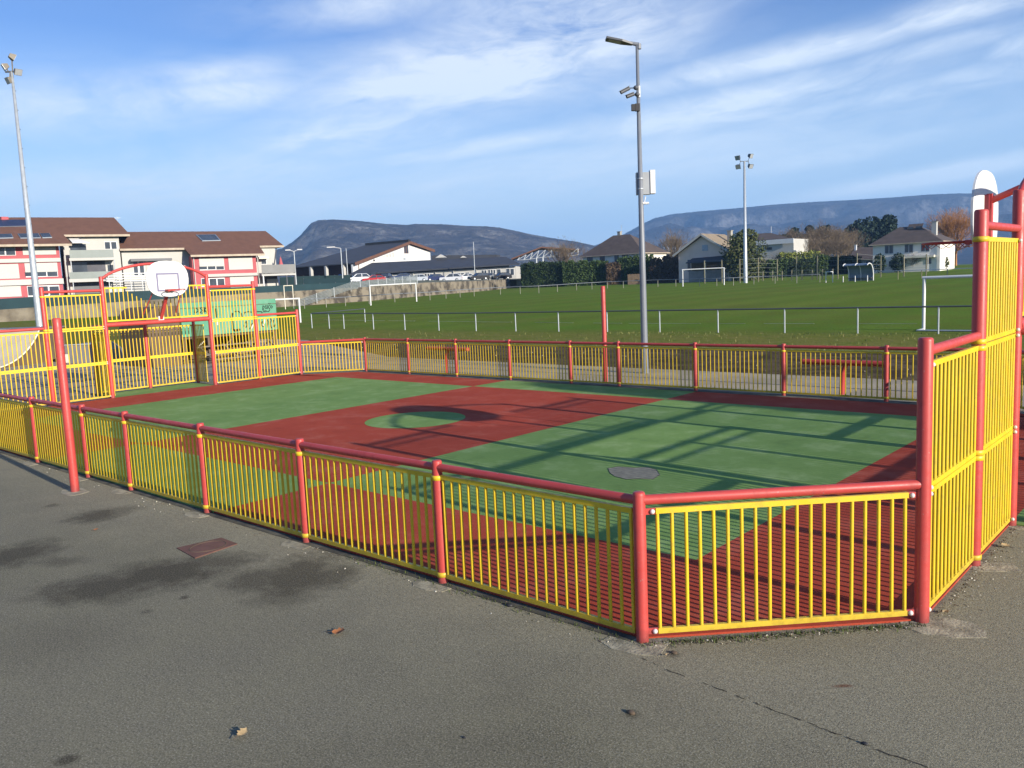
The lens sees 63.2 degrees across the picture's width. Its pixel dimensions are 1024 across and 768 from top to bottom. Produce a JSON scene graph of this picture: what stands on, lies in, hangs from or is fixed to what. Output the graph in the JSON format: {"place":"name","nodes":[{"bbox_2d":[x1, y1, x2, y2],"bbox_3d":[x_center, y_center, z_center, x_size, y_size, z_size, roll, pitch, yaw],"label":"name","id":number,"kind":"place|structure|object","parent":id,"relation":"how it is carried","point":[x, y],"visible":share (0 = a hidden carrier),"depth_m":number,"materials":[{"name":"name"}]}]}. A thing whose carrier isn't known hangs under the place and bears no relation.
{"place":"outdoors","nodes":[
{"label":"outdoors","id":0,"kind":"place"},
{"bbox_2d":[0,326,64,367],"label":"skate ramp","id":1,"kind":"structure","parent":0,"point":[24,350],"depth_m":33.81,"materials":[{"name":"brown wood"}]},
{"bbox_2d":[0,339,386,402],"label":"skate area","id":2,"kind":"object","parent":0,"point":[209,369],"visible":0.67,"depth_m":27.75,"materials":[{"name":"concrete"}]},
{"bbox_2d":[64,341,122,362],"bbox_3d":[-16.962,-1.313,33.769,1.520,0.755,1.635,-2,7,0],"label":"grind box","id":3,"kind":"object","parent":2,"relation":"on","point":[83,353],"visible":0.53,"depth_m":33.01,"materials":[{"name":"metal"}]},
{"bbox_2d":[118,299,285,366],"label":"skate ramp","id":4,"kind":"structure","parent":2,"relation":"on","point":[263,306],"depth_m":30.43,"materials":[{"name":"green paint"}]},
{"bbox_2d":[62,219,595,289],"bbox_3d":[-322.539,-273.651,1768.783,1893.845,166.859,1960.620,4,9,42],"label":"mountain","id":5,"kind":"structure","parent":0,"point":[314,240],"depth_m":1666.40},
{"bbox_2d":[351,278,520,287],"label":"car park","id":6,"kind":"structure","parent":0,"point":[422,281],"depth_m":146.20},
{"bbox_2d":[279,275,349,284],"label":"screen fence","id":7,"kind":"object","parent":6,"relation":"on","point":[291,280],"visible":0.5,"depth_m":141.87,"materials":[{"name":"grey paint"}]},
{"bbox_2d":[303,278,350,283],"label":"screen fence","id":8,"kind":"object","parent":6,"relation":"on","point":[327,280],"visible":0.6,"depth_m":133.95,"materials":[{"name":"grey paint"}]},
{"bbox_2d":[350,273,369,281],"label":"parked car","id":9,"kind":"object","parent":6,"relation":"on","point":[357,277],"visible":0.41,"depth_m":149.16,"materials":[{"name":"paint"}]},
{"bbox_2d":[439,273,462,279],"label":"parked car","id":10,"kind":"object","parent":6,"relation":"on","point":[455,276],"visible":0.56,"depth_m":167.05,"materials":[{"name":"paint"}]},
{"bbox_2d":[467,272,489,279],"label":"parked car","id":11,"kind":"object","parent":6,"relation":"on","point":[482,276],"visible":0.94,"depth_m":175.35,"materials":[{"name":"paint"}]},
{"bbox_2d":[490,272,511,278],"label":"parked car","id":12,"kind":"object","parent":6,"relation":"on","point":[504,275],"visible":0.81,"depth_m":180.31,"materials":[{"name":"paint"}]},
{"bbox_2d":[0,366,1023,767],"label":"asphalt yard","id":13,"kind":"structure","parent":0,"point":[132,634],"depth_m":5.08,"materials":[{"name":"asphalt"}]},
{"bbox_2d":[52,318,79,491],"bbox_3d":[-5.551,0.297,10.361,0.102,2.232,0.102,4,9,42],"label":"net post","id":14,"kind":"object","parent":13,"relation":"on","point":[65,402],"visible":0.89,"depth_m":10.32,"materials":[{"name":"metal"}]},
{"bbox_2d":[61,488,88,495],"bbox_3d":[-5.518,1.360,10.474,0.455,0.014,0.285,4,9,42],"label":"concrete footing","id":15,"kind":"object","parent":13,"relation":"on","point":[67,492],"visible":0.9,"depth_m":10.42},
{"bbox_2d":[0,262,302,409],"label":"goal wall","id":16,"kind":"structure","parent":13,"relation":"on","point":[106,348],"depth_m":21.65,"materials":[{"name":"metal"}]},
{"bbox_2d":[141,261,187,320],"bbox_3d":[-8.571,-2.320,20.719,1.306,1.478,1.080,4,9,42],"label":"basketball hoop","id":17,"kind":"object","parent":16,"relation":"attached to","point":[165,279],"visible":1,"depth_m":20.65,"materials":[{"name":"white paint"}]},
{"bbox_2d":[185,510,208,517],"bbox_3d":[-3.444,1.429,9.132,0.378,0.014,0.240,4,9,42],"label":"concrete footing","id":18,"kind":"object","parent":13,"relation":"on","point":[193,514],"visible":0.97,"depth_m":9.09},
{"bbox_2d":[177,537,236,558],"bbox_3d":[-2.891,1.549,7.891,0.451,0.022,0.474,4,9,42],"label":"cover plate","id":19,"kind":"object","parent":13,"relation":"on","point":[198,550],"visible":1,"depth_m":7.87,"materials":[{"name":"brown metal"}]},
{"bbox_2d":[280,539,310,549],"bbox_3d":[-2.030,1.517,7.880,0.385,0.014,0.237,2,8,34],"label":"concrete footing","id":20,"kind":"object","parent":13,"relation":"on","point":[293,544],"visible":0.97,"depth_m":7.84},
{"bbox_2d":[0,450,635,641],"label":"gutter strip","id":21,"kind":"object","parent":13,"relation":"on","point":[570,620],"visible":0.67,"depth_m":7.22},
{"bbox_2d":[0,393,648,643],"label":"fence","id":22,"kind":"object","parent":13,"relation":"on","point":[639,627],"visible":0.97,"depth_m":7.35,"materials":[{"name":"metal"}]},
{"bbox_2d":[644,480,920,633],"bbox_3d":[1.769,1.122,5.430,1.886,0.930,0.065,-3,7,-4],"label":"corner fence","id":23,"kind":"object","parent":22,"relation":"attached to","point":[756,493],"visible":1,"depth_m":5.41,"materials":[{"name":"metal"}]},
{"bbox_2d":[413,579,451,591],"bbox_3d":[-0.629,1.603,6.640,0.375,0.014,0.245,4,9,42],"label":"concrete footing","id":24,"kind":"object","parent":13,"relation":"on","point":[425,585],"visible":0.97,"depth_m":6.59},
{"bbox_2d":[426,346,468,374],"bbox_3d":[-1.731,-0.604,22.478,1.562,0.803,0.106,4,9,42],"label":"exercise bar","id":25,"kind":"object","parent":13,"relation":"on","point":[447,352],"visible":0.53,"depth_m":22.45,"materials":[{"name":"red paint"}]},
{"bbox_2d":[0,454,1022,645],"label":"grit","id":26,"kind":"object","parent":13,"relation":"on","point":[769,634],"visible":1,"depth_m":5.93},
{"bbox_2d":[0,372,1023,637],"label":"sports court surface","id":27,"kind":"object","parent":13,"relation":"on","point":[494,414],"visible":0.63,"depth_m":8.15,"materials":[{"name":"rubber"}]},
{"bbox_2d":[365,412,464,427],"bbox_3d":[-1.735,0.636,14.940,1.800,0.001,1.800,4,9,42],"label":"court centre circle","id":28,"kind":"object","parent":27,"relation":"on","point":[414,419],"visible":1,"depth_m":14.88,"materials":[{"name":"green rubber"}]},
{"bbox_2d":[13,457,1023,646],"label":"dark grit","id":29,"kind":"object","parent":13,"relation":"on","point":[795,632],"visible":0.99,"depth_m":5.79,"materials":[{"name":"gravel"}]},
{"bbox_2d":[38,377,1023,559],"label":"court green surface","id":30,"kind":"object","parent":13,"relation":"on","point":[681,446],"visible":0.74,"depth_m":11.48,"materials":[{"name":"rubber"}]},
{"bbox_2d":[608,467,658,478],"bbox_3d":[1.478,1.076,10.089,0.581,0.001,0.737,-2,7,2],"label":"court worn patch","id":31,"kind":"object","parent":30,"relation":"on","point":[635,473],"visible":1,"depth_m":10.09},
{"bbox_2d":[601,286,607,381],"bbox_3d":[2.107,-1.095,18.996,0.102,2.266,0.102,4,9,42],"label":"net post","id":32,"kind":"object","parent":13,"relation":"on","point":[603,316],"visible":0.88,"depth_m":18.93,"materials":[{"name":"metal"}]},
{"bbox_2d":[346,555,925,647],"bbox_3d":[0.419,1.604,6.046,4.665,0.042,0.964,1,8,25],"label":"moss","id":33,"kind":"object","parent":13,"relation":"on","point":[869,628],"visible":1,"depth_m":5.44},
{"bbox_2d":[601,636,672,655],"bbox_3d":[0.823,1.687,5.412,0.427,0.014,0.354,4,9,42],"label":"concrete footing","id":34,"kind":"object","parent":13,"relation":"on","point":[634,648],"visible":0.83,"depth_m":5.36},
{"bbox_2d":[365,371,916,404],"bbox_3d":[1.851,0.020,18.863,16.500,0.001,0.360,4,9,42],"label":"gutter strip","id":35,"kind":"object","parent":13,"relation":"on","point":[810,397],"visible":0.6,"depth_m":17.49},
{"bbox_2d":[363,337,966,401],"bbox_3d":[1.862,-0.455,18.858,16.545,1.050,0.096,4,9,42],"label":"fence","id":36,"kind":"object","parent":13,"relation":"on","point":[783,391],"visible":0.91,"depth_m":17.82,"materials":[{"name":"metal"}]},
{"bbox_2d":[300,338,364,372],"bbox_3d":[-5.237,-0.834,24.317,1.917,0.930,0.065,-3,7,0],"label":"corner fence","id":37,"kind":"object","parent":36,"relation":"attached to","point":[336,341],"visible":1,"depth_m":24.30,"materials":[{"name":"metal"}]},
{"bbox_2d":[1020,350,1023,408],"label":"corner fence","id":38,"kind":"object","parent":36,"relation":"attached to","point":[1022,357],"visible":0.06,"depth_m":13.07,"materials":[{"name":"metal"}]},
{"bbox_2d":[643,658,926,766],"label":"asphalt crack","id":39,"kind":"object","parent":13,"relation":"on","point":[810,723],"visible":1,"depth_m":4.31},
{"bbox_2d":[802,359,883,394],"bbox_3d":[6.191,-0.083,15.506,1.563,0.734,0.106,4,9,42],"label":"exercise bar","id":40,"kind":"object","parent":13,"relation":"on","point":[842,368],"visible":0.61,"depth_m":15.48,"materials":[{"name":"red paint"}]},
{"bbox_2d":[900,616,986,637],"bbox_3d":[2.815,1.595,5.446,0.500,0.014,0.338,-1,7,12],"label":"concrete footing","id":41,"kind":"object","parent":13,"relation":"on","point":[945,627],"visible":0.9,"depth_m":5.42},
{"bbox_2d":[914,178,1023,622],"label":"goal wall","id":42,"kind":"structure","parent":13,"relation":"on","point":[967,426],"depth_m":6.28,"materials":[{"name":"metal"}]},
{"bbox_2d":[921,170,1018,249],"bbox_3d":[4.973,-1.473,8.670,1.306,1.478,1.080,4,9,42],"label":"basketball hoop","id":43,"kind":"object","parent":42,"relation":"on","point":[985,195],"visible":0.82,"depth_m":8.57,"materials":[{"name":"white paint"}]},
{"bbox_2d":[969,561,1022,571],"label":"concrete footing","id":44,"kind":"object","parent":13,"relation":"on","point":[1003,567],"visible":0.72,"depth_m":6.46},
{"bbox_2d":[0,264,1023,355],"bbox_3d":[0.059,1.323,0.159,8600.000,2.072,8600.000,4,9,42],"label":"ground","id":45,"kind":"structure","parent":0,"point":[892,289],"depth_m":54.19,"materials":[{"name":"green plant"}]},
{"bbox_2d":[1,53,42,326],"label":"floodlight mast","id":46,"kind":"object","parent":45,"relation":"on","point":[30,241],"visible":0.88,"depth_m":58.78,"materials":[{"name":"metal"}]},
{"bbox_2d":[0,217,129,298],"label":"apartment building","id":47,"kind":"structure","parent":45,"relation":"on","point":[89,253],"depth_m":103.05,"materials":[{"name":"paint"}]},
{"bbox_2d":[0,247,15,255],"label":"window","id":48,"kind":"structure","parent":47,"relation":"in","point":[4,251],"depth_m":98.60,"materials":[{"name":"white paint"}]},
{"bbox_2d":[24,263,57,276],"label":"window","id":49,"kind":"structure","parent":47,"relation":"in","point":[43,269],"depth_m":100.66,"materials":[{"name":"white paint"}]},
{"bbox_2d":[27,285,59,296],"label":"window","id":50,"kind":"structure","parent":47,"relation":"in","point":[46,287],"depth_m":101.01,"materials":[{"name":"white paint"}]},
{"bbox_2d":[72,262,87,271],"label":"window","id":51,"kind":"structure","parent":47,"relation":"in","point":[76,266],"depth_m":104.32,"materials":[{"name":"grey glass"}]},
{"bbox_2d":[104,241,116,248],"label":"window","id":52,"kind":"structure","parent":47,"relation":"in","point":[108,245],"depth_m":105.88,"materials":[{"name":"white paint"}]},
{"bbox_2d":[0,293,250,321],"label":"concrete wall","id":53,"kind":"structure","parent":45,"relation":"on","point":[18,314],"depth_m":94.95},
{"bbox_2d":[0,282,350,309],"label":"screen fence","id":54,"kind":"object","parent":53,"relation":"on","point":[16,303],"visible":0.66,"depth_m":97.53,"materials":[{"name":"grey paint"}]},
{"bbox_2d":[106,231,295,291],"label":"apartment building","id":55,"kind":"structure","parent":45,"relation":"on","point":[231,257],"depth_m":111.62,"materials":[{"name":"paint"}]},
{"bbox_2d":[133,261,144,276],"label":"window","id":56,"kind":"structure","parent":55,"relation":"in","point":[139,269],"depth_m":108.14,"materials":[{"name":"white paint"}]},
{"bbox_2d":[199,257,224,269],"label":"window","id":57,"kind":"structure","parent":55,"relation":"in","point":[204,263],"depth_m":110.49,"materials":[{"name":"white paint"}]},
{"bbox_2d":[201,278,224,286],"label":"window","id":58,"kind":"structure","parent":55,"relation":"in","point":[212,281],"depth_m":110.91,"materials":[{"name":"white paint"}]},
{"bbox_2d":[300,275,417,305],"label":"fence","id":59,"kind":"object","parent":45,"relation":"on","point":[397,279],"visible":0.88,"depth_m":119.42,"materials":[{"name":"metal"}]},
{"bbox_2d":[295,240,434,281],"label":"school hall","id":60,"kind":"structure","parent":45,"relation":"on","point":[384,251],"depth_m":206.92,"materials":[{"name":"white paint"}]},
{"bbox_2d":[255,279,509,306],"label":"stone wall","id":61,"kind":"structure","parent":45,"relation":"on","point":[430,287],"depth_m":124.79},
{"bbox_2d":[367,283,416,304],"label":"football goal","id":62,"kind":"object","parent":45,"relation":"on","point":[392,284],"visible":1,"depth_m":101.11,"materials":[{"name":"white paint"}]},
{"bbox_2d":[349,254,520,287],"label":"school wing","id":63,"kind":"structure","parent":45,"relation":"on","point":[446,265],"depth_m":192.43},
{"bbox_2d":[520,259,563,287],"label":"hedge","id":64,"kind":"object","parent":45,"relation":"on","point":[535,275],"visible":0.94,"depth_m":171.16,"materials":[{"name":"green plant"}]},
{"bbox_2d":[511,247,578,285],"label":"open shed","id":65,"kind":"structure","parent":45,"relation":"on","point":[529,253],"depth_m":204.96,"materials":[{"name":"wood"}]},
{"bbox_2d":[304,274,819,308],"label":"pitch railing","id":66,"kind":"object","parent":45,"relation":"on","point":[557,286],"visible":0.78,"depth_m":115.40,"materials":[{"name":"metal"}]},
{"bbox_2d":[543,235,587,262],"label":"bare tree","id":67,"kind":"object","parent":45,"relation":"on","point":[562,252],"visible":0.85,"depth_m":190.90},
{"bbox_2d":[562,259,608,286],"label":"hedge","id":68,"kind":"object","parent":45,"relation":"on","point":[582,273],"visible":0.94,"depth_m":168.05,"materials":[{"name":"green plant"}]},
{"bbox_2d":[605,261,621,284],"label":"shrub","id":69,"kind":"object","parent":45,"relation":"on","point":[613,271],"visible":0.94,"depth_m":165.28,"materials":[{"name":"brown plant"}]},
{"bbox_2d":[579,225,669,263],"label":"house","id":70,"kind":"structure","parent":45,"relation":"on","point":[614,247],"depth_m":172.77,"materials":[{"name":"tile"}]},
{"bbox_2d":[627,274,639,284],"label":"board fence","id":71,"kind":"object","parent":45,"relation":"on","point":[633,277],"visible":0.81,"depth_m":156.94,"materials":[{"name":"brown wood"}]},
{"bbox_2d":[617,254,653,283],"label":"hedge","id":72,"kind":"object","parent":45,"relation":"on","point":[630,265],"visible":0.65,"depth_m":164.94,"materials":[{"name":"green plant"}]},
{"bbox_2d":[364,320,915,323],"bbox_3d":[1.027,-3.749,49.675,43.846,0.255,0.075,4,10,44],"label":"pitch line","id":73,"kind":"object","parent":45,"relation":"on","point":[696,323],"visible":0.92,"depth_m":40.66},
{"bbox_2d":[316,328,965,351],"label":"grass tufts","id":74,"kind":"object","parent":45,"relation":"on","point":[704,335],"visible":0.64,"depth_m":31.01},
{"bbox_2d":[311,305,971,333],"bbox_3d":[4.376,-3.358,41.871,44.480,1.212,5.560,4,9,42],"label":"pitch railing","id":75,"kind":"object","parent":45,"relation":"on","point":[364,313],"visible":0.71,"depth_m":36.31,"materials":[{"name":"metal"}]},
{"bbox_2d":[648,255,678,282],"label":"hedge","id":76,"kind":"object","parent":45,"relation":"on","point":[666,267],"visible":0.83,"depth_m":158.55,"materials":[{"name":"green plant"}]},
{"bbox_2d":[309,340,1023,384],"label":"dirt strip","id":77,"kind":"object","parent":45,"relation":"on","point":[773,363],"visible":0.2,"depth_m":23.83,"materials":[{"name":"soil"}]},
{"bbox_2d":[647,228,695,257],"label":"bare tree","id":78,"kind":"object","parent":45,"relation":"on","point":[669,243],"visible":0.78,"depth_m":196.45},
{"bbox_2d":[672,230,747,282],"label":"house","id":79,"kind":"structure","parent":45,"relation":"on","point":[697,251],"depth_m":151.94,"materials":[{"name":"paint"}]},
{"bbox_2d":[719,228,768,280],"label":"evergreen tree","id":80,"kind":"object","parent":45,"relation":"on","point":[735,247],"visible":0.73,"depth_m":142.96,"materials":[{"name":"green plant"}]},
{"bbox_2d":[735,154,753,282],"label":"floodlight mast","id":81,"kind":"object","parent":45,"relation":"on","point":[745,248],"visible":0.95,"depth_m":125.45,"materials":[{"name":"metal"}]},
{"bbox_2d":[765,258,787,277],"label":"shrub","id":82,"kind":"object","parent":45,"relation":"on","point":[773,266],"visible":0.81,"depth_m":156.76,"materials":[{"name":"green plant"}]},
{"bbox_2d":[753,231,807,259],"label":"house","id":83,"kind":"structure","parent":45,"relation":"on","point":[776,243],"depth_m":190.26,"materials":[{"name":"white paint"}]},
{"bbox_2d":[762,269,832,280],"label":"wire fence","id":84,"kind":"object","parent":45,"relation":"on","point":[791,274],"visible":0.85,"depth_m":129.09,"materials":[{"name":"metal"}]},
{"bbox_2d":[776,249,820,261],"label":"hedge","id":85,"kind":"object","parent":45,"relation":"on","point":[803,255],"visible":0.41,"depth_m":170.30,"materials":[{"name":"green plant"}]},
{"bbox_2d":[786,257,815,276],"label":"hedge","id":86,"kind":"object","parent":45,"relation":"on","point":[805,266],"visible":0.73,"depth_m":161.54,"materials":[{"name":"green plant"}]},
{"bbox_2d":[790,221,826,252],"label":"bare tree","id":87,"kind":"object","parent":45,"relation":"on","point":[798,234],"visible":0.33,"depth_m":204.51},
{"bbox_2d":[704,253,926,283],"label":"wire fence","id":88,"kind":"object","parent":45,"relation":"on","point":[880,264],"visible":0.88,"depth_m":125.34,"materials":[{"name":"metal"}]},
{"bbox_2d":[802,231,832,254],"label":"bare tree","id":89,"kind":"object","parent":45,"relation":"on","point":[813,243],"visible":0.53,"depth_m":193.30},
{"bbox_2d":[815,253,828,275],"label":"shrub","id":90,"kind":"object","parent":45,"relation":"on","point":[823,259],"visible":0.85,"depth_m":154.93,"materials":[{"name":"green plant"}]},
{"bbox_2d":[799,218,849,255],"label":"bare tree","id":91,"kind":"object","parent":45,"relation":"on","point":[827,233],"visible":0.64,"depth_m":203.16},
{"bbox_2d":[819,234,854,256],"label":"bare tree","id":92,"kind":"object","parent":45,"relation":"on","point":[838,248],"visible":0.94,"depth_m":193.85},
{"bbox_2d":[816,225,857,256],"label":"bare tree","id":93,"kind":"object","parent":45,"relation":"on","point":[840,231],"visible":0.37,"depth_m":205.49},
{"bbox_2d":[828,255,862,274],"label":"hedge","id":94,"kind":"object","parent":45,"relation":"on","point":[842,260],"visible":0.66,"depth_m":163.06,"materials":[{"name":"green plant"}]},
{"bbox_2d":[827,224,870,255],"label":"bare tree","id":95,"kind":"object","parent":45,"relation":"on","point":[852,234],"visible":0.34,"depth_m":210.36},
{"bbox_2d":[843,263,873,281],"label":"dugout","id":96,"kind":"object","parent":45,"relation":"on","point":[861,272],"visible":1,"depth_m":103.92,"materials":[{"name":"white paint"}]},
{"bbox_2d":[844,219,876,252],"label":"pine tree","id":97,"kind":"object","parent":45,"relation":"on","point":[859,227],"visible":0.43,"depth_m":237.99,"materials":[{"name":"green plant"}]},
{"bbox_2d":[851,244,872,265],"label":"house","id":98,"kind":"structure","parent":45,"relation":"on","point":[866,251],"depth_m":177.26,"materials":[{"name":"tile"}]},
{"bbox_2d":[864,216,880,246],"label":"pine tree","id":99,"kind":"object","parent":45,"relation":"on","point":[874,223],"visible":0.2,"depth_m":246.39,"materials":[{"name":"green plant"}]},
{"bbox_2d":[873,253,886,272],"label":"shrub","id":100,"kind":"object","parent":45,"relation":"on","point":[877,265],"visible":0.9,"depth_m":152.17,"materials":[{"name":"green plant"}]},
{"bbox_2d":[872,214,897,240],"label":"pine tree","id":101,"kind":"object","parent":45,"relation":"on","point":[887,224],"visible":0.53,"depth_m":235.81,"materials":[{"name":"green plant"}]},
{"bbox_2d":[890,252,905,271],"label":"shrub","id":102,"kind":"object","parent":45,"relation":"on","point":[893,264],"visible":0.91,"depth_m":152.15,"materials":[{"name":"green plant"}]},
{"bbox_2d":[868,221,956,272],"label":"house","id":103,"kind":"structure","parent":45,"relation":"on","point":[905,241],"depth_m":152.10,"materials":[{"name":"paint"}]},
{"bbox_2d":[874,268,972,278],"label":"pitch railing","id":104,"kind":"object","parent":45,"relation":"on","point":[926,269],"visible":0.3,"depth_m":103.78,"materials":[{"name":"metal"}]},
{"bbox_2d":[916,275,972,331],"bbox_3d":[17.676,-2.762,28.106,7.442,1.999,0.899,4,9,44],"label":"football goal","id":105,"kind":"object","parent":45,"relation":"on","point":[924,278],"visible":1,"depth_m":30.55,"materials":[{"name":"white paint"}]},
{"bbox_2d":[924,206,972,265],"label":"orange tree","id":106,"kind":"object","parent":45,"relation":"on","point":[949,227],"visible":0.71,"depth_m":199.61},
{"bbox_2d":[0,0,1023,271],"label":"sky","id":107,"kind":"structure","parent":0,"point":[278,118],"materials":[{"name":"blue"}]},
{"bbox_2d":[315,357,1023,405],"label":"path","id":108,"kind":"structure","parent":0,"point":[898,384],"depth_m":19.46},
{"bbox_2d":[248,353,916,391],"bbox_3d":[-2.907,-0.632,26.049,33.040,0.006,0.923,4,9,44],"label":"path joint","id":109,"kind":"object","parent":108,"relation":"on","point":[591,374],"visible":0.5,"depth_m":21.82,"materials":[{"name":"grey paint"}]},
{"bbox_2d":[605,36,655,373],"bbox_3d":[2.974,-4.249,20.349,1.155,8.125,0.403,-3,7,-7],"label":"street lamp","id":110,"kind":"object","parent":108,"relation":"on","point":[645,183],"visible":0.98,"depth_m":20.29,"materials":[{"name":"metal"}]},
{"bbox_2d":[594,193,1012,264],"bbox_3d":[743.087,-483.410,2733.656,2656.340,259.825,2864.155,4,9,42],"label":"mountain","id":111,"kind":"structure","parent":0,"point":[777,219],"depth_m":2660.30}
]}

